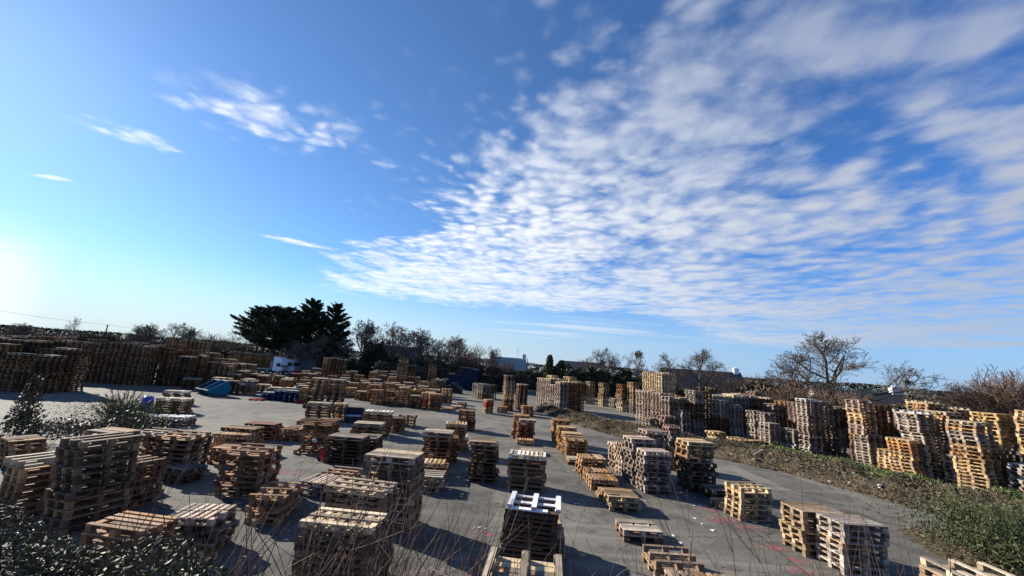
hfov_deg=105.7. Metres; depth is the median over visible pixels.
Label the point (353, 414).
open crate
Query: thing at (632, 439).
wooden pallet
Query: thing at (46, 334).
woods
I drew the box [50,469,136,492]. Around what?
wooden pallet
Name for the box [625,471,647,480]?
wooden pallet
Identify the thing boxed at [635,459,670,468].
wooden pallet
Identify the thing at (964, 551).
verge dead weeds
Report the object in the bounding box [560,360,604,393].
dark house
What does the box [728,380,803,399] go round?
bramble bush
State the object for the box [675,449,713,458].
wooden pallet
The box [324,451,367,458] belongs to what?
wooden pallet
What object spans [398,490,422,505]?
wooden pallet
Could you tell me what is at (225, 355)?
bramble bush
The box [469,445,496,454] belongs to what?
wooden pallet
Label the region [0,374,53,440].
glossy evergreen
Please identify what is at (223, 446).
wooden pallet
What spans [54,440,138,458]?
wooden pallet
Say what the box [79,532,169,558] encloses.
wooden pallet
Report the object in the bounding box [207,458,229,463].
wooden pallet
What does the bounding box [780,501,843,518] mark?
wooden pallet
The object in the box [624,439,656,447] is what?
wooden pallet
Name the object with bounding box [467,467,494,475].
wooden pallet
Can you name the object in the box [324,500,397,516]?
wooden pallet
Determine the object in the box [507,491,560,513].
wooden pallet
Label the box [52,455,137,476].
wooden pallet
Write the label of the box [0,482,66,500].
wooden pallet
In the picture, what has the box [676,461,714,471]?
wooden pallet
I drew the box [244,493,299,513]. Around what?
wooden pallet
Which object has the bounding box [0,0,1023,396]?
sky
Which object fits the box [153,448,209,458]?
wooden pallet
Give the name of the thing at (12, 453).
wooden pallet
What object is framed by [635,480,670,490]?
wooden pallet
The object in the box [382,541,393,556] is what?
wooden pallet
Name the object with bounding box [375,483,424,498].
wooden pallet
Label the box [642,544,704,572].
wooden pallet
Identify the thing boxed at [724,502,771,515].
wooden pallet
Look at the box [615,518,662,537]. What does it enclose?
wooden pallet
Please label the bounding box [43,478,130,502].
wooden pallet
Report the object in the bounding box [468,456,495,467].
wooden pallet
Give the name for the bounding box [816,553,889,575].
wooden pallet
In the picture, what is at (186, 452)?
wooden pallet
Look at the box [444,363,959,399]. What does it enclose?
distant woods
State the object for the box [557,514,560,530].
wooden pallet
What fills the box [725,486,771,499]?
wooden pallet
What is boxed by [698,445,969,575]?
bare shrub
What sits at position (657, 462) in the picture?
wooden pallet
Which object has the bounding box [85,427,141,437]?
wooden pallet
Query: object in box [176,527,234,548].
wooden pallet
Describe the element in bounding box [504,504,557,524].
wooden pallet
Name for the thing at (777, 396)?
bare thicket
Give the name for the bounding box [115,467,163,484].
wooden pallet
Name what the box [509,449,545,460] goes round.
wooden pallet
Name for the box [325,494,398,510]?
wooden pallet
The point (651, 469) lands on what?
wooden pallet
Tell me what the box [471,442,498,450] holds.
wooden pallet
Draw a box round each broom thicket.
[841,475,1023,564]
[861,478,1023,562]
[885,500,1023,575]
[963,526,1023,570]
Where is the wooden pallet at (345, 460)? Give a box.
[325,455,364,462]
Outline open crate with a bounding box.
[344,407,364,422]
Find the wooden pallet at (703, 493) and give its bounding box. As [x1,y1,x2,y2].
[701,491,721,498]
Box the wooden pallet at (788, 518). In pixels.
[782,514,816,531]
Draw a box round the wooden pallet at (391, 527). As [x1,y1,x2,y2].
[384,524,393,536]
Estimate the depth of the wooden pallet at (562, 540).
9.44 m
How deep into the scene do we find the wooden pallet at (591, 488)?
15.31 m
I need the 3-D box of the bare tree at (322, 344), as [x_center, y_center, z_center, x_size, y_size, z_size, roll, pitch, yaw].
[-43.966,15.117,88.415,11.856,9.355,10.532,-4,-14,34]
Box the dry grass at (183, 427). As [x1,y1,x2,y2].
[18,416,201,432]
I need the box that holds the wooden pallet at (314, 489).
[301,480,331,492]
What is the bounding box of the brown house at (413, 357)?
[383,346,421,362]
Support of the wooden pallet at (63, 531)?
on the asphalt yard at (601, 535)
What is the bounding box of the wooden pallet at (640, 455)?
[636,451,670,460]
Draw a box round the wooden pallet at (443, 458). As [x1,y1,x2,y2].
[423,452,451,460]
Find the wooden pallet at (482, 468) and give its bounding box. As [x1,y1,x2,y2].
[468,463,495,471]
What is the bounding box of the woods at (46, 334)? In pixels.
[0,327,359,360]
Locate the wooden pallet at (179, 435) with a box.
[155,430,210,440]
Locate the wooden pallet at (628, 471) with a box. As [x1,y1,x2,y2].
[623,467,636,475]
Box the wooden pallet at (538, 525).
[504,516,557,529]
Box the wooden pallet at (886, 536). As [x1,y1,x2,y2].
[817,519,889,539]
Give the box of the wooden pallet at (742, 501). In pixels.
[726,492,772,505]
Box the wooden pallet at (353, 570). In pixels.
[292,549,382,574]
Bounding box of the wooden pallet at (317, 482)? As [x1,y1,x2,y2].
[299,473,347,487]
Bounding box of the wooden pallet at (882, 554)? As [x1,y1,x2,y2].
[815,535,887,557]
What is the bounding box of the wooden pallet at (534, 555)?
[500,548,553,559]
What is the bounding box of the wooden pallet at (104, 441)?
[58,432,142,450]
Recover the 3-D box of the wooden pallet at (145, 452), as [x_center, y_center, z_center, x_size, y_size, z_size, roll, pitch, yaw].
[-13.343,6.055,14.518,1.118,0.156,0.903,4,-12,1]
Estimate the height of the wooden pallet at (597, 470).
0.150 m
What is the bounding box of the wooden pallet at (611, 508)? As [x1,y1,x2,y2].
[603,497,640,513]
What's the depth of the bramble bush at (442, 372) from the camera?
78.79 m
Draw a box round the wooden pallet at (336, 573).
[289,563,379,575]
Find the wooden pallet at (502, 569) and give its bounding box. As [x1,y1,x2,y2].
[494,567,507,572]
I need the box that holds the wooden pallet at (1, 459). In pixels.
[0,457,34,460]
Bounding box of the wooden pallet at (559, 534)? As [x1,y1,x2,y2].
[557,519,562,538]
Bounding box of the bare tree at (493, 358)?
[484,346,502,366]
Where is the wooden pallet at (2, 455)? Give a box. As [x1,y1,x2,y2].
[0,449,39,458]
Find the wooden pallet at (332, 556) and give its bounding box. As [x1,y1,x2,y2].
[294,541,384,566]
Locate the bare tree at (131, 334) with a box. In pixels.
[119,324,148,342]
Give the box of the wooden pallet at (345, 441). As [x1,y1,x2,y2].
[326,437,368,444]
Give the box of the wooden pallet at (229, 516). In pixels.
[163,512,235,532]
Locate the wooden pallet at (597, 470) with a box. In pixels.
[583,466,612,475]
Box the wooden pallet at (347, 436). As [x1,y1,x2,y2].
[328,432,370,441]
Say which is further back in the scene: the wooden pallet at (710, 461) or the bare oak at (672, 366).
the bare oak at (672, 366)
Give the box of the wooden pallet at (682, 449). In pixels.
[676,445,713,454]
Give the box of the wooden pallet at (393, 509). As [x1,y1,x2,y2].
[334,506,396,517]
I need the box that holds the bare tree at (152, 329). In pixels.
[127,323,161,343]
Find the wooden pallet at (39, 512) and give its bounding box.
[0,506,43,520]
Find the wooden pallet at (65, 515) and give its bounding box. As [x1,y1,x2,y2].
[43,493,129,520]
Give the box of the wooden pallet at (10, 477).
[3,468,62,484]
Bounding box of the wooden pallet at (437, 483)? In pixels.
[423,476,445,487]
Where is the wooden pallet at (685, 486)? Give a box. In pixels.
[677,481,700,491]
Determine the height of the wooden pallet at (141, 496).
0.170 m
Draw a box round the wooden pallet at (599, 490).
[598,487,623,495]
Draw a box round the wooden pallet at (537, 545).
[500,535,553,549]
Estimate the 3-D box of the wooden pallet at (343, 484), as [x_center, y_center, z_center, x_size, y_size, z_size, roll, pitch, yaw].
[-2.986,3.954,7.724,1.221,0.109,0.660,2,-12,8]
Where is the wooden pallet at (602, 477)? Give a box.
[587,473,618,484]
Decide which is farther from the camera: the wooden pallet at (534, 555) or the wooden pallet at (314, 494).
the wooden pallet at (314, 494)
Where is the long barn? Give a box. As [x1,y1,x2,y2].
[661,367,742,402]
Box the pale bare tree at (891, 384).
[881,377,915,394]
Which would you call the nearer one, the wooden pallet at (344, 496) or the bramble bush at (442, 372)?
the wooden pallet at (344, 496)
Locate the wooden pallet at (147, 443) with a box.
[139,437,168,445]
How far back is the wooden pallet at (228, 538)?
9.05 m
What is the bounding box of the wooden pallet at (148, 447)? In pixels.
[138,443,165,450]
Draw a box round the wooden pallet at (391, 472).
[365,463,424,478]
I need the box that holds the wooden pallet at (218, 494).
[214,483,278,498]
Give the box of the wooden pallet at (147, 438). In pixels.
[142,436,157,441]
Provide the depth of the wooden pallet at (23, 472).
9.64 m
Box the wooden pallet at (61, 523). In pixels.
[39,502,126,529]
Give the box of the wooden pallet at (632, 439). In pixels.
[623,435,655,443]
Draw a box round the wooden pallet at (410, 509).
[397,496,422,512]
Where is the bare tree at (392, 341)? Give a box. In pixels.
[373,322,411,359]
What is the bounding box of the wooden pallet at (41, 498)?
[0,490,67,507]
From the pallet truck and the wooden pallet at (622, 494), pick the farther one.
the pallet truck
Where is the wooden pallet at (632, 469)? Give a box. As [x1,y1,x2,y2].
[623,462,635,471]
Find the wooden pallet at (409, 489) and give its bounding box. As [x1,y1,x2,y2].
[372,476,422,491]
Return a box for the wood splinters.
[18,406,895,575]
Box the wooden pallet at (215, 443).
[210,440,253,445]
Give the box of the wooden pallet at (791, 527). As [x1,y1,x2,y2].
[779,519,815,537]
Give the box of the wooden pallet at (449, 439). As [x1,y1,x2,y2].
[423,433,452,441]
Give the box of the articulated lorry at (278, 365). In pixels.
[255,357,286,373]
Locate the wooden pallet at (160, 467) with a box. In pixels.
[126,463,164,476]
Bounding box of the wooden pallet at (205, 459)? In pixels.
[165,457,208,466]
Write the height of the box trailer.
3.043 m
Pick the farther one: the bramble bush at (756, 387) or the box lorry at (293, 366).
the box lorry at (293, 366)
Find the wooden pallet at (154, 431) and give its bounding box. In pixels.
[132,427,182,436]
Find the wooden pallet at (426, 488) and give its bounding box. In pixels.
[422,484,439,493]
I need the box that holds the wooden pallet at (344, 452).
[325,448,368,455]
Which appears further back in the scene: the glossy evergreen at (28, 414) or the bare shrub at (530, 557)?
the glossy evergreen at (28, 414)
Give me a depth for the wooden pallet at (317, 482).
12.77 m
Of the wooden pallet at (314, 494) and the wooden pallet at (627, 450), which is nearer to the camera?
the wooden pallet at (314, 494)
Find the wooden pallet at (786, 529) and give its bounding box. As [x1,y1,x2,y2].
[780,526,815,543]
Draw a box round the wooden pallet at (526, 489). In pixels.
[507,484,544,491]
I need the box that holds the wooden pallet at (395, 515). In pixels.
[387,511,398,525]
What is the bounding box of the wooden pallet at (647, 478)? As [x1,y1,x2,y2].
[637,472,671,481]
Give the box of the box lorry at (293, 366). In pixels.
[257,357,299,373]
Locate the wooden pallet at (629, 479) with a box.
[623,475,635,484]
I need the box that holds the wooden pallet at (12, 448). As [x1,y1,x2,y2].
[0,440,46,450]
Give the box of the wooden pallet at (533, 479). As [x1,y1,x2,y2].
[508,473,546,483]
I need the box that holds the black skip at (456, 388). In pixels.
[449,382,464,393]
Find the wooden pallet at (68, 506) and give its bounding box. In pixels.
[44,485,130,510]
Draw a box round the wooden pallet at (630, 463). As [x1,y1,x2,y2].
[624,458,635,467]
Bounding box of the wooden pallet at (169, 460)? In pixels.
[159,453,207,463]
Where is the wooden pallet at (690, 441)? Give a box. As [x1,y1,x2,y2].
[676,438,714,446]
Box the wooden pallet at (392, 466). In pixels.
[366,456,424,471]
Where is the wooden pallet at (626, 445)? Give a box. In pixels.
[624,443,652,450]
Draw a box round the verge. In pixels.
[898,529,1023,575]
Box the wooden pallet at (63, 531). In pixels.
[38,510,118,537]
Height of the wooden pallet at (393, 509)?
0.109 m
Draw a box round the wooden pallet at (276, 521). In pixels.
[244,504,298,524]
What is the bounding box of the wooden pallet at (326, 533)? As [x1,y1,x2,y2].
[300,519,388,542]
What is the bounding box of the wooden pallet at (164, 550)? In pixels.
[86,541,166,571]
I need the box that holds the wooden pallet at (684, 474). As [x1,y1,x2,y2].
[677,469,715,480]
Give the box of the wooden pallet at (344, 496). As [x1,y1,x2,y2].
[325,488,399,504]
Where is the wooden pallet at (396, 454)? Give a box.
[364,448,423,464]
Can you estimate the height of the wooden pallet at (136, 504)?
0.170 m
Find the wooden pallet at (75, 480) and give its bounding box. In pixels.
[52,462,136,483]
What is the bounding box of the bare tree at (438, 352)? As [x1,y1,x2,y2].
[420,337,457,363]
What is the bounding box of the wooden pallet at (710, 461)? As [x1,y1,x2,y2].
[674,453,712,463]
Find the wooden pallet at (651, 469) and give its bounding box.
[636,464,670,473]
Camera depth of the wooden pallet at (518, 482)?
14.59 m
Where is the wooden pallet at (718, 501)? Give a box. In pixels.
[709,497,730,509]
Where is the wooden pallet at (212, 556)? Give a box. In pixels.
[168,548,217,574]
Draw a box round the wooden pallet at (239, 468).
[217,459,280,472]
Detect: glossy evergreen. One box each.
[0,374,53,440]
[0,403,162,449]
[56,416,192,446]
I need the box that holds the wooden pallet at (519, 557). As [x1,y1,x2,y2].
[501,550,552,562]
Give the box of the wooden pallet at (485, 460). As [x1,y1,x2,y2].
[471,455,498,463]
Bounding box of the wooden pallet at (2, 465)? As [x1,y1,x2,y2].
[0,461,6,469]
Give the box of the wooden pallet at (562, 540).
[557,526,564,544]
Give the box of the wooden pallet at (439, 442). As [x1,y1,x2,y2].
[424,437,454,445]
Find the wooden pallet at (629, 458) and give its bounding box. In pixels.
[625,455,635,463]
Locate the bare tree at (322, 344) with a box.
[295,334,345,371]
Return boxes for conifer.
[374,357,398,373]
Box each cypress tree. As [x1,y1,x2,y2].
[230,304,319,354]
[281,297,326,358]
[304,301,355,370]
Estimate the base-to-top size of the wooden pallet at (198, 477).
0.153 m
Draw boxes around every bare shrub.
[41,425,388,575]
[72,444,427,575]
[140,427,476,575]
[154,443,528,575]
[371,507,595,575]
[478,483,655,575]
[561,484,780,575]
[595,463,861,575]
[604,516,645,575]
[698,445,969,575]
[743,487,946,575]
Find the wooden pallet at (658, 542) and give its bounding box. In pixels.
[615,524,662,544]
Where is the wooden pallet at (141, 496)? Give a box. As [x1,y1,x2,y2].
[118,487,164,502]
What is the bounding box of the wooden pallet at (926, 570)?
[919,565,975,575]
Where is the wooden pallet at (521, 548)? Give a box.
[501,536,555,555]
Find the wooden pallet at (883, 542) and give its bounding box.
[816,524,889,546]
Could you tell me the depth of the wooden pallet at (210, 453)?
15.18 m
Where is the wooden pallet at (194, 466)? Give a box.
[164,461,207,474]
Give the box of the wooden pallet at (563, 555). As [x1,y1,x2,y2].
[556,545,565,558]
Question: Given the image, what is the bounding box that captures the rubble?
[537,406,929,482]
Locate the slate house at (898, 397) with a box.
[807,386,911,405]
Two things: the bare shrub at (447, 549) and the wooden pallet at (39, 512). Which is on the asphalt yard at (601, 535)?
the wooden pallet at (39, 512)
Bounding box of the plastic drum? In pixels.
[141,395,153,410]
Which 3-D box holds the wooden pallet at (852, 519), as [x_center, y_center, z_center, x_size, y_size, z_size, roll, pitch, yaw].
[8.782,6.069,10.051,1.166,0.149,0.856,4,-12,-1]
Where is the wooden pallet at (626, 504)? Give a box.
[604,495,641,507]
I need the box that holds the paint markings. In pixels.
[280,463,812,575]
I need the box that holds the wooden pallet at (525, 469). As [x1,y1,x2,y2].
[508,463,544,473]
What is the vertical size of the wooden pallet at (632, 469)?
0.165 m
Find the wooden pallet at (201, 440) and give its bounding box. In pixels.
[157,435,213,444]
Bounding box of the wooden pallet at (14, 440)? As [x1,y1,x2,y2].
[0,434,46,445]
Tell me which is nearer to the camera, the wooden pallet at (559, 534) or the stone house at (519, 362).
the wooden pallet at (559, 534)
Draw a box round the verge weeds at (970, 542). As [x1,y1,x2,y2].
[902,525,1023,574]
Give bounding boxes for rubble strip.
[535,406,1022,516]
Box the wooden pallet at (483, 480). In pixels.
[469,474,496,483]
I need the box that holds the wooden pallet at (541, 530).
[502,520,555,533]
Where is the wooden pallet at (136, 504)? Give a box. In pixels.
[116,494,156,509]
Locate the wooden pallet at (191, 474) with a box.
[162,467,204,480]
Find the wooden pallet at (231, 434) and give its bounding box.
[212,431,255,438]
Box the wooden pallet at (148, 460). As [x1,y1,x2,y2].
[126,455,165,469]
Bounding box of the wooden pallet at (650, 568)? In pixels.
[642,552,695,575]
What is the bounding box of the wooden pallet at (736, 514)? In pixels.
[723,507,770,520]
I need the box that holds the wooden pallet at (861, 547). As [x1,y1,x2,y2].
[815,529,887,551]
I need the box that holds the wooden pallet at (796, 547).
[782,537,815,557]
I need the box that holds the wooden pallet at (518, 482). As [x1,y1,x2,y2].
[507,475,544,487]
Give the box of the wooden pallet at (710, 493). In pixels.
[699,487,725,497]
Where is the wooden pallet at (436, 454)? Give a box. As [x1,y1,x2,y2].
[424,448,450,456]
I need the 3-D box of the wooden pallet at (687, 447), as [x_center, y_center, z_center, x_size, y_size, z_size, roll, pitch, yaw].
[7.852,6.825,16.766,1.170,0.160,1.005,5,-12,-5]
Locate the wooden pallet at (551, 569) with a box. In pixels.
[481,546,562,575]
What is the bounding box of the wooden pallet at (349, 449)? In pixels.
[326,444,369,451]
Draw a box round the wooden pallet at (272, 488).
[248,481,301,501]
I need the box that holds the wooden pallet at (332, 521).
[298,507,386,534]
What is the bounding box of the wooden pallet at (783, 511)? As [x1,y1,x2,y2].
[780,507,816,524]
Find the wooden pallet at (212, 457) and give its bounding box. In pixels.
[209,454,229,459]
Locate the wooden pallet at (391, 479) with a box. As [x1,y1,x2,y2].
[365,470,425,484]
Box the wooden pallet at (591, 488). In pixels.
[586,481,614,490]
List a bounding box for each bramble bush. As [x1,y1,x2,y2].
[216,346,278,359]
[367,356,437,381]
[417,354,475,384]
[463,365,501,388]
[480,365,536,390]
[525,371,543,389]
[640,382,721,404]
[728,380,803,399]
[784,394,858,421]
[867,400,947,425]
[904,394,954,402]
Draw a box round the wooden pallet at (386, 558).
[379,548,393,568]
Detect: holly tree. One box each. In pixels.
[543,355,572,378]
[563,366,610,399]
[604,368,641,400]
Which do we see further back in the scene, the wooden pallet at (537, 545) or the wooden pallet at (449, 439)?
the wooden pallet at (449, 439)
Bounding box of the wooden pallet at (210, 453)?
[207,449,228,456]
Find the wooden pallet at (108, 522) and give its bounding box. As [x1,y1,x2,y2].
[83,511,178,541]
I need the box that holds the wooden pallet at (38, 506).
[0,498,54,515]
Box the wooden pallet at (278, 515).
[248,497,301,517]
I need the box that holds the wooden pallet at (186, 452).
[153,444,209,454]
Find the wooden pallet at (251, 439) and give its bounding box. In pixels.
[213,435,257,442]
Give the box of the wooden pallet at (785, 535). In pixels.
[782,532,815,550]
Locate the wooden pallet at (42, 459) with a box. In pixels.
[3,451,55,468]
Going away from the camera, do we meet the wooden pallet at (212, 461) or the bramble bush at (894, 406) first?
the wooden pallet at (212, 461)
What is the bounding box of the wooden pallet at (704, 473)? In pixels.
[680,466,718,476]
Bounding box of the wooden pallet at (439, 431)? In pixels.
[422,428,454,437]
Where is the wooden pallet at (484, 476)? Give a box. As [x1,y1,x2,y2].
[471,468,498,479]
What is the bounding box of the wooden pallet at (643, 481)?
[635,475,670,485]
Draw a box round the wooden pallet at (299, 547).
[293,537,383,557]
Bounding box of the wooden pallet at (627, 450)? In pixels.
[622,447,635,454]
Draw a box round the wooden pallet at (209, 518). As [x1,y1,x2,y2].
[166,503,236,525]
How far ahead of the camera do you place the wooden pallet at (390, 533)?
7.61 m
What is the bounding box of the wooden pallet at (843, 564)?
[816,547,888,569]
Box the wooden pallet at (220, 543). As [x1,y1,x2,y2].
[171,537,224,561]
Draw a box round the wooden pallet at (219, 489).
[215,478,278,492]
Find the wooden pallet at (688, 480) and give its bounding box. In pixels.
[677,473,715,484]
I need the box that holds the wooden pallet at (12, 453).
[0,446,46,455]
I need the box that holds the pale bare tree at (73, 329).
[50,315,81,336]
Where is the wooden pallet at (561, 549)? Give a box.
[556,538,563,552]
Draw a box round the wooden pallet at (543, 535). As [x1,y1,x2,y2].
[502,525,556,539]
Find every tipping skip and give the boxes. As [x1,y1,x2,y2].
[196,379,219,394]
[202,380,231,396]
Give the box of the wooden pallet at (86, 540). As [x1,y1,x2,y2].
[79,521,174,552]
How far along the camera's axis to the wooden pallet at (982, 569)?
7.62 m
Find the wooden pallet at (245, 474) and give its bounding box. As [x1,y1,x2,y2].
[218,464,281,477]
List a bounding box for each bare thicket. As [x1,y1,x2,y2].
[177,331,228,354]
[203,338,241,354]
[448,342,488,385]
[486,360,520,372]
[634,368,681,394]
[714,373,775,392]
[751,379,818,420]
[804,385,879,425]
[913,369,1023,442]
[937,378,986,420]
[957,363,1023,442]
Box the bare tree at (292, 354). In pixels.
[278,340,323,361]
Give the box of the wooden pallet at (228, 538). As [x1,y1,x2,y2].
[204,535,231,543]
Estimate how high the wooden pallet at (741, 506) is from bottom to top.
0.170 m
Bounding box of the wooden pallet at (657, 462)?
[636,456,671,464]
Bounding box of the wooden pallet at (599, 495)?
[596,490,603,499]
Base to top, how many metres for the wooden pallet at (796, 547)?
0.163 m
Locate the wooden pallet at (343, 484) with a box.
[325,476,397,497]
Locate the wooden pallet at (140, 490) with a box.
[120,480,162,495]
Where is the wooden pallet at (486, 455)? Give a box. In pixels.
[471,448,498,458]
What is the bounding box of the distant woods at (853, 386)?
[0,324,1011,397]
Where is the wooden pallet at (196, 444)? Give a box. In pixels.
[155,440,211,449]
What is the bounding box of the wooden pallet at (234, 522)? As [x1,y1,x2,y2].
[174,518,239,541]
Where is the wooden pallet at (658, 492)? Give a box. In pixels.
[637,485,671,494]
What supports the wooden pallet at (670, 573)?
on the wooden pallet
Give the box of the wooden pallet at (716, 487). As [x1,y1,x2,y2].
[699,484,737,494]
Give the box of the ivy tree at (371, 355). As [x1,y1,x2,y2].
[359,341,387,378]
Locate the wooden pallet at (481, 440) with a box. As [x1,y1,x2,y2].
[469,436,496,446]
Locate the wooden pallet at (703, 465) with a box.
[678,457,716,467]
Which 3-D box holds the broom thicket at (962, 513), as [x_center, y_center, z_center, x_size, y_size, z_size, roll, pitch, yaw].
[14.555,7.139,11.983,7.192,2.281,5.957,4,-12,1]
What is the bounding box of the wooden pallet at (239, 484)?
[213,474,276,488]
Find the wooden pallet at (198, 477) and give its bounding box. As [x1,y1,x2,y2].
[161,474,203,485]
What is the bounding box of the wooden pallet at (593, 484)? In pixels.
[586,477,618,487]
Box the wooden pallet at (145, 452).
[138,445,164,454]
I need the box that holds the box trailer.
[298,360,319,372]
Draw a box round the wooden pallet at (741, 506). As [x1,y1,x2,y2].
[725,497,771,510]
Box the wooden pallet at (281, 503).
[249,487,303,506]
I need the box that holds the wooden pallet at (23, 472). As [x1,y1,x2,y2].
[5,464,71,476]
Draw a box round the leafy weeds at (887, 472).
[714,442,1023,512]
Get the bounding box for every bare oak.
[148,323,201,349]
[220,315,310,371]
[577,347,626,382]
[603,356,629,382]
[624,350,650,382]
[640,352,696,397]
[657,348,732,398]
[733,353,847,398]
[766,331,974,415]
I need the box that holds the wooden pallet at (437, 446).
[424,441,453,448]
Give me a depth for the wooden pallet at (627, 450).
16.93 m
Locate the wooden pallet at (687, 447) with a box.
[675,441,712,450]
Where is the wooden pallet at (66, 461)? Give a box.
[54,447,138,467]
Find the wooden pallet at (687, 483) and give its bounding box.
[678,478,711,488]
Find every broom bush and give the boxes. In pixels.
[35,383,218,423]
[92,404,180,428]
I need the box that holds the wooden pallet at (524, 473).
[507,467,544,477]
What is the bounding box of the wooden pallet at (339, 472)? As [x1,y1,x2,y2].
[322,465,363,476]
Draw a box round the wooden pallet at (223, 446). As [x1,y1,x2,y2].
[211,444,251,451]
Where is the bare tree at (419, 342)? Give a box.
[382,328,438,362]
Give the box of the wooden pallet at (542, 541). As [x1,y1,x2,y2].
[502,530,556,545]
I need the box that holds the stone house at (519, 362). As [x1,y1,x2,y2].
[490,354,526,370]
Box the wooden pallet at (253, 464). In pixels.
[219,454,281,466]
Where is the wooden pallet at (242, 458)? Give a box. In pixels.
[218,450,280,462]
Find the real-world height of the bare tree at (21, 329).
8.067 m
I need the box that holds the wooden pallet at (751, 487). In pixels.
[724,481,771,493]
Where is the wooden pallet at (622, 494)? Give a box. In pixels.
[601,487,639,502]
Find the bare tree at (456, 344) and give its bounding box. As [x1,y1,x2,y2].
[439,336,469,363]
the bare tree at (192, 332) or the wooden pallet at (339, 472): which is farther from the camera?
the bare tree at (192, 332)
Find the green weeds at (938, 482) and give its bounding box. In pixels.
[766,445,1017,502]
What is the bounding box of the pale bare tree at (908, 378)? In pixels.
[875,363,940,396]
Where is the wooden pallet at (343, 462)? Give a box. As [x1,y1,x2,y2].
[324,458,363,465]
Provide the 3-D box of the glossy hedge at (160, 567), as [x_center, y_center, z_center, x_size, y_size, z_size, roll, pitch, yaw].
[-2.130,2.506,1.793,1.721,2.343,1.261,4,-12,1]
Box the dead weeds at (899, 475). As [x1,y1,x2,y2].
[536,405,1023,517]
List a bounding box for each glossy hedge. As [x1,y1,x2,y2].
[0,494,95,575]
[2,531,236,575]
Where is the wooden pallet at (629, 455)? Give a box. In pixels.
[623,451,635,458]
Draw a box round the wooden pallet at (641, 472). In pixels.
[635,467,669,477]
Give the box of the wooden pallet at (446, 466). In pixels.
[425,463,448,471]
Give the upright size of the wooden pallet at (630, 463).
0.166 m
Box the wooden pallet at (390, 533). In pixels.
[383,530,393,543]
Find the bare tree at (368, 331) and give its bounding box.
[332,318,389,360]
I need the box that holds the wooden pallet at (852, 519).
[816,512,888,533]
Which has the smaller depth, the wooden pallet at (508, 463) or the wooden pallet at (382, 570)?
the wooden pallet at (382, 570)
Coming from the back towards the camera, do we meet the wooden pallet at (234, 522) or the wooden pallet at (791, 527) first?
the wooden pallet at (791, 527)
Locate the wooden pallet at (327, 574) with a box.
[291,554,382,575]
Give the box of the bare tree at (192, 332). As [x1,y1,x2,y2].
[167,326,203,348]
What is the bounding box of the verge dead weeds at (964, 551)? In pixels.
[902,525,1016,573]
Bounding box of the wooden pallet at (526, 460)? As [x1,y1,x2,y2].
[509,456,546,465]
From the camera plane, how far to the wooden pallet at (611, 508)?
12.94 m
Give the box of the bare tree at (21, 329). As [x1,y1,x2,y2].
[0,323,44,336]
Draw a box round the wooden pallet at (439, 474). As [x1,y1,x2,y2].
[423,469,445,482]
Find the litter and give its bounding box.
[478,470,881,543]
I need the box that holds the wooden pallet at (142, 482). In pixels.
[129,476,161,488]
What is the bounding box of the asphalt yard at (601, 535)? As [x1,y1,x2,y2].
[0,366,1022,575]
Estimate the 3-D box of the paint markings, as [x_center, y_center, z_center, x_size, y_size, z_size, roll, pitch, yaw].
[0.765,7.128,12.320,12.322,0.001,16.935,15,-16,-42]
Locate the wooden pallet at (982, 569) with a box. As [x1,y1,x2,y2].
[920,556,1014,575]
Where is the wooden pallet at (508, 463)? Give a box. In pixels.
[506,457,543,469]
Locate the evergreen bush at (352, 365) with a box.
[339,360,362,374]
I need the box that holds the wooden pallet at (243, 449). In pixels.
[220,443,282,456]
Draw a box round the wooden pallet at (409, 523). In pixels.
[394,508,419,527]
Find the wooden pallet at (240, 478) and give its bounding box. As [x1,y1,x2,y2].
[216,467,279,483]
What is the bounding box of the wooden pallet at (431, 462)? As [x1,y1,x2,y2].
[424,458,445,467]
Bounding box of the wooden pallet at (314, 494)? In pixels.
[301,484,325,497]
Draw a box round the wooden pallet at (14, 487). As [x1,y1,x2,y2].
[0,475,62,492]
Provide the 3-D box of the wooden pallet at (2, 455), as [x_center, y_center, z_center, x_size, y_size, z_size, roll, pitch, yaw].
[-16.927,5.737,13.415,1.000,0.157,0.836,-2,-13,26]
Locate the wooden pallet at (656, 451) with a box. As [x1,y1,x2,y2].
[637,447,671,456]
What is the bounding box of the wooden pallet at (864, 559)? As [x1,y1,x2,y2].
[816,541,888,564]
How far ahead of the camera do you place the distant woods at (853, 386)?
293.35 m
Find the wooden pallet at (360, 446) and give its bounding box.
[326,440,369,447]
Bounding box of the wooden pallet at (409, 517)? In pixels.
[396,502,422,519]
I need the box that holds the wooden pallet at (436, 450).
[422,444,450,452]
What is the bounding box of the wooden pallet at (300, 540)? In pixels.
[296,528,386,551]
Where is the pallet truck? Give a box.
[312,439,347,463]
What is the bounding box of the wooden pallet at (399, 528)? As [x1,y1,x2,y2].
[393,517,419,533]
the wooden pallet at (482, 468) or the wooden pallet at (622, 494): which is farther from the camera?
the wooden pallet at (482, 468)
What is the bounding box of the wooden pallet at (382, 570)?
[378,553,393,574]
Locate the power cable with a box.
[4,311,234,340]
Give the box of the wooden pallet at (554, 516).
[505,497,558,519]
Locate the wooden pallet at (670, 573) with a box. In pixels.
[664,569,725,575]
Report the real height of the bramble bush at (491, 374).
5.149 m
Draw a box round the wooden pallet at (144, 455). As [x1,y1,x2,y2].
[138,451,162,458]

